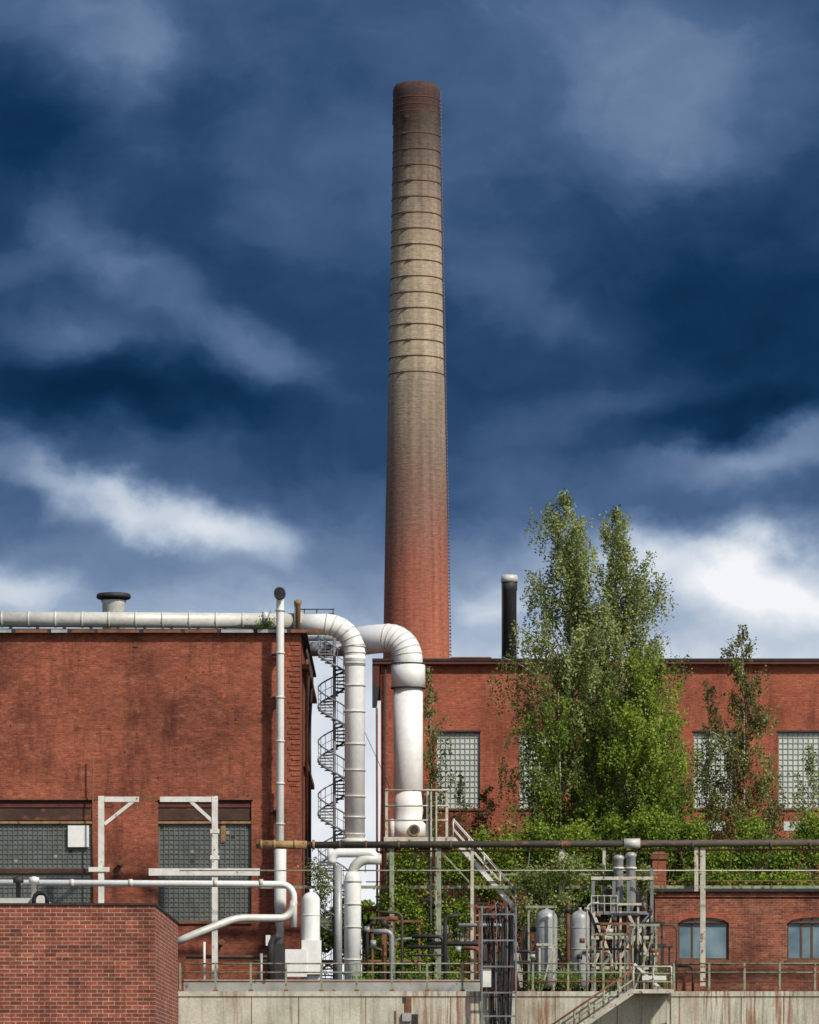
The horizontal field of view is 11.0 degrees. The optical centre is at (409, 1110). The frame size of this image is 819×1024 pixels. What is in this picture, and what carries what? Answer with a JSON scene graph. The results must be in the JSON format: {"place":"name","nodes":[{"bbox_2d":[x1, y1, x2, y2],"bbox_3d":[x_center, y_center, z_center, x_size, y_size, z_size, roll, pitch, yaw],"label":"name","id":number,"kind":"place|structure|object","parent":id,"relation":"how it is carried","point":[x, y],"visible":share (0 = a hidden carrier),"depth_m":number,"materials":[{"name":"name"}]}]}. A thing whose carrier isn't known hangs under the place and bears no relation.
{"place":"outdoors","nodes":[
{"label":"outdoors","id":0,"kind":"place"},
{"bbox_2d":[0,905,177,1023],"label":"walls","id":1,"kind":"structure","parent":0,"point":[88,964],"depth_m":190.00,"materials":[{"name":"brick"}]},
{"bbox_2d":[0,898,178,923],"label":"roof edge","id":2,"kind":"object","parent":1,"relation":"on","point":[15,901],"visible":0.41,"depth_m":189.93,"materials":[{"name":"grey metal"}]},
{"bbox_2d":[13,876,48,902],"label":"roof vents","id":3,"kind":"object","parent":2,"relation":"on","point":[39,896],"visible":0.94,"depth_m":192.78,"materials":[{"name":"metal"}]},
{"bbox_2d":[0,633,308,990],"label":"walls","id":4,"kind":"structure","parent":0,"point":[175,731],"depth_m":230.00,"materials":[{"name":"brick"}]},
{"bbox_2d":[0,798,252,923],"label":"windows","id":5,"kind":"structure","parent":4,"relation":"attached to","point":[46,838],"depth_m":230.21,"materials":[{"name":"grey glass"}]},
{"bbox_2d":[0,629,323,676],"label":"roof","id":6,"kind":"structure","parent":4,"relation":"on","point":[304,636],"depth_m":229.58,"materials":[{"name":"metal"}]},
{"bbox_2d":[96,592,130,628],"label":"roof ventilator","id":7,"kind":"object","parent":6,"relation":"on","point":[113,601],"visible":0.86,"depth_m":235.41,"materials":[{"name":"white metal"}]},
{"bbox_2d":[0,611,368,840],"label":"ventilation duct","id":8,"kind":"object","parent":6,"relation":"attached to","point":[345,633],"visible":0.94,"depth_m":231.09,"materials":[{"name":"metal"}]},
{"bbox_2d":[341,623,426,836],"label":"exhaust duct","id":9,"kind":"object","parent":8,"relation":"attached to","point":[400,645],"visible":0.85,"depth_m":235.33,"materials":[{"name":"metal"}]},
{"bbox_2d":[262,599,301,628],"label":"flue pipe","id":10,"kind":"object","parent":6,"relation":"attached to","point":[297,609],"visible":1,"depth_m":230.86,"materials":[{"name":"metal"}]},
{"bbox_2d":[301,609,333,614],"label":"roof railing","id":11,"kind":"object","parent":6,"relation":"attached to","point":[316,611],"visible":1,"depth_m":232.97,"materials":[{"name":"metal"}]},
{"bbox_2d":[305,636,365,655],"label":"platform","id":12,"kind":"structure","parent":6,"relation":"attached to","point":[314,647],"depth_m":239.72,"materials":[{"name":"metal"}]},
{"bbox_2d":[10,645,316,944],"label":"fittings","id":13,"kind":"object","parent":4,"relation":"attached to","point":[311,698],"visible":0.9,"depth_m":235.92,"materials":[{"name":"metal"}]},
{"bbox_2d":[247,611,275,628],"bbox_3d":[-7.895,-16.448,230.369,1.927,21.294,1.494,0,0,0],"label":"shrub","id":14,"kind":"object","parent":4,"relation":"on","point":[264,626],"visible":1,"depth_m":230.17,"materials":[{"name":"green plant"}]},
{"bbox_2d":[271,587,285,943],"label":"vent pipe","id":15,"kind":"object","parent":4,"relation":"attached to","point":[279,854],"visible":0.86,"depth_m":228.91,"materials":[{"name":"metal"}]},
{"bbox_2d":[317,635,347,979],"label":"spiral staircase","id":16,"kind":"structure","parent":0,"point":[334,773],"depth_m":238.91,"materials":[{"name":"grey metal"}]},
{"bbox_2d":[0,0,818,979],"label":"sky","id":17,"kind":"structure","parent":0,"point":[196,195],"materials":[{"name":"blue"}]},
{"bbox_2d":[381,665,818,990],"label":"walls","id":18,"kind":"structure","parent":0,"point":[463,697],"depth_m":262.00,"materials":[{"name":"red brick"}]},
{"bbox_2d":[372,657,818,700],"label":"roof","id":19,"kind":"structure","parent":18,"relation":"on","point":[494,661],"depth_m":261.50,"materials":[{"name":"metal"}]},
{"bbox_2d":[501,574,517,657],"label":"steel flue stack","id":20,"kind":"object","parent":19,"relation":"on","point":[509,582],"visible":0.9,"depth_m":271.58,"materials":[{"name":"black metal"}]},
{"bbox_2d":[435,730,818,830],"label":"windows","id":21,"kind":"structure","parent":18,"relation":"attached to","point":[464,757],"depth_m":262.20,"materials":[{"name":"white glass"}]},
{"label":"factory yard","id":22,"kind":"object","parent":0,"visible":0},
{"bbox_2d":[89,796,259,979],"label":"steel pipe support","id":23,"kind":"object","parent":22,"relation":"on","point":[100,869],"visible":0.94,"depth_m":226.38,"materials":[{"name":"white metal"}]},
{"bbox_2d":[186,932,417,979],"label":"pump unit","id":24,"kind":"object","parent":22,"relation":"on","point":[275,953],"visible":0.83,"depth_m":224.00,"materials":[{"name":"metal"}]},
{"bbox_2d":[285,889,320,979],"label":"dust collector","id":25,"kind":"object","parent":22,"relation":"on","point":[309,951],"visible":0.84,"depth_m":217.20,"materials":[{"name":"metal"}]},
{"bbox_2d":[298,850,333,979],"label":"shrub","id":26,"kind":"object","parent":22,"relation":"on","point":[321,889],"visible":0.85,"depth_m":226.40,"materials":[{"name":"green plant"}]},
{"bbox_2d":[184,980,479,990],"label":"concrete kerb","id":27,"kind":"structure","parent":22,"relation":"on","point":[329,986],"depth_m":214.00,"materials":[{"name":"grey concrete"}]},
{"bbox_2d":[320,899,378,976],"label":"distant trees","id":28,"kind":"object","parent":22,"relation":"on","point":[326,939],"visible":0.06,"depth_m":329.27,"materials":[{"name":"green plant"}]},
{"bbox_2d":[327,848,380,979],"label":"pipe riser","id":29,"kind":"object","parent":22,"relation":"on","point":[352,904],"visible":0.99,"depth_m":223.76,"materials":[{"name":"metal"}]},
{"bbox_2d":[372,664,385,928],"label":"gutter and downpipe","id":30,"kind":"object","parent":22,"relation":"on","point":[375,680],"visible":0.52,"depth_m":261.64,"materials":[{"name":"metal"}]},
{"bbox_2d":[379,81,451,928],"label":"brick chimney","id":31,"kind":"object","parent":22,"relation":"on","point":[416,594],"visible":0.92,"depth_m":290.40,"materials":[{"name":"red brick"}]},
{"bbox_2d":[361,848,480,979],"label":"shrub","id":32,"kind":"object","parent":22,"relation":"on","point":[407,908],"visible":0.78,"depth_m":226.67,"materials":[{"name":"green plant"}]},
{"bbox_2d":[418,666,459,973],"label":"birch tree","id":33,"kind":"object","parent":22,"relation":"on","point":[431,752],"visible":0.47,"depth_m":250.06,"materials":[{"name":"green plant"}]},
{"bbox_2d":[384,789,530,987],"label":"access platform","id":34,"kind":"structure","parent":22,"relation":"on","point":[500,892],"depth_m":226.97,"materials":[{"name":"metal"}]},
{"bbox_2d":[444,770,476,903],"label":"birch tree","id":35,"kind":"object","parent":22,"relation":"on","point":[459,790],"visible":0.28,"depth_m":250.99,"materials":[{"name":"green plant"}]},
{"bbox_2d":[457,785,520,990],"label":"birch tree","id":36,"kind":"object","parent":22,"relation":"on","point":[489,807],"visible":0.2,"depth_m":249.97,"materials":[{"name":"green plant"}]},
{"bbox_2d":[350,960,672,990],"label":"shrub","id":37,"kind":"object","parent":22,"relation":"on","point":[563,977],"visible":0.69,"depth_m":215.88,"materials":[{"name":"green plant"}]},
{"bbox_2d":[361,902,693,990],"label":"process pipework","id":38,"kind":"object","parent":22,"relation":"on","point":[527,954],"visible":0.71,"depth_m":217.58,"materials":[{"name":"metal"}]},
{"bbox_2d":[256,838,818,985],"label":"overhead pipeline","id":39,"kind":"object","parent":22,"relation":"on","point":[439,845],"visible":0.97,"depth_m":226.08,"materials":[{"name":"metal"}]},
{"bbox_2d":[482,692,608,976],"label":"willow tree","id":40,"kind":"object","parent":22,"relation":"on","point":[545,752],"visible":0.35,"depth_m":243.45,"materials":[{"name":"green plant"}]},
{"bbox_2d":[535,908,557,990],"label":"storage tank","id":41,"kind":"object","parent":22,"relation":"on","point":[544,925],"visible":0.76,"depth_m":221.51,"materials":[{"name":"metal"}]},
{"bbox_2d":[487,488,642,916],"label":"birch tree","id":42,"kind":"object","parent":22,"relation":"on","point":[580,629],"visible":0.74,"depth_m":245.10,"materials":[{"name":"green plant"}]},
{"bbox_2d":[570,907,589,990],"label":"storage tank","id":43,"kind":"object","parent":22,"relation":"on","point":[577,924],"visible":0.79,"depth_m":222.57,"materials":[{"name":"metal"}]},
{"bbox_2d":[512,851,663,990],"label":"shrub","id":44,"kind":"object","parent":22,"relation":"on","point":[532,879],"visible":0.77,"depth_m":225.34,"materials":[{"name":"green plant"}]},
{"bbox_2d":[589,852,653,990],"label":"filter tower","id":45,"kind":"structure","parent":22,"relation":"on","point":[615,891],"depth_m":223.90,"materials":[{"name":"grey metal"}]},
{"bbox_2d":[0,870,818,945],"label":"steam pipe","id":46,"kind":"object","parent":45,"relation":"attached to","point":[290,912],"visible":0.94,"depth_m":224.35,"materials":[{"name":"beige metal"}]},
{"bbox_2d":[550,644,701,976],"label":"willow tree","id":47,"kind":"object","parent":22,"relation":"on","point":[659,780],"visible":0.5,"depth_m":242.41,"materials":[{"name":"green plant"}]},
{"bbox_2d":[441,796,818,988],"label":"shrub","id":48,"kind":"object","parent":22,"relation":"on","point":[740,860],"visible":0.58,"depth_m":239.61,"materials":[{"name":"green plant"}]},
{"bbox_2d":[572,504,712,973],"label":"birch tree","id":49,"kind":"object","parent":22,"relation":"on","point":[636,594],"visible":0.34,"depth_m":247.58,"materials":[{"name":"green plant"}]},
{"bbox_2d":[688,679,736,877],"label":"birch tree","id":50,"kind":"object","parent":22,"relation":"on","point":[707,761],"visible":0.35,"depth_m":248.96,"materials":[{"name":"green plant"}]},
{"bbox_2d":[646,852,818,990],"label":"brick workshop","id":51,"kind":"structure","parent":22,"relation":"on","point":[761,925],"depth_m":232.00,"materials":[{"name":"brick"}]},
{"bbox_2d":[677,918,818,962],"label":"windows","id":52,"kind":"structure","parent":51,"relation":"in","point":[802,939],"depth_m":232.17,"materials":[{"name":"glass"}]},
{"bbox_2d":[703,624,791,878],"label":"birch tree","id":53,"kind":"object","parent":22,"relation":"on","point":[741,745],"visible":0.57,"depth_m":246.79,"materials":[{"name":"green plant"}]},
{"bbox_2d":[752,754,791,885],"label":"birch tree","id":54,"kind":"object","parent":22,"relation":"on","point":[769,764],"visible":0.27,"depth_m":248.96,"materials":[{"name":"green plant"}]},
{"bbox_2d":[779,744,818,885],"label":"birch tree","id":55,"kind":"object","parent":22,"relation":"on","point":[812,767],"visible":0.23,"depth_m":246.87,"materials":[{"name":"green plant"}]},
{"label":"ground","id":56,"kind":"structure","parent":0,"visible":0},
{"bbox_2d":[178,991,818,1023],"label":"retaining wall","id":57,"kind":"structure","parent":56,"relation":"on","point":[458,1007],"depth_m":209.00,"materials":[{"name":"concrete"}]},
{"bbox_2d":[178,963,818,990],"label":"guard railing","id":58,"kind":"object","parent":57,"relation":"on","point":[603,972],"visible":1,"depth_m":209.32,"materials":[{"name":"grey metal"}]},
{"bbox_2d":[480,901,517,1023],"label":"cable ladder","id":59,"kind":"object","parent":56,"relation":"on","point":[485,974],"visible":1,"depth_m":208.42,"materials":[{"name":"grey metal"}]},
{"bbox_2d":[552,963,673,1023],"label":"steel staircase","id":60,"kind":"structure","parent":56,"relation":"on","point":[619,999],"depth_m":207.37,"materials":[{"name":"grey metal"}]}
]}

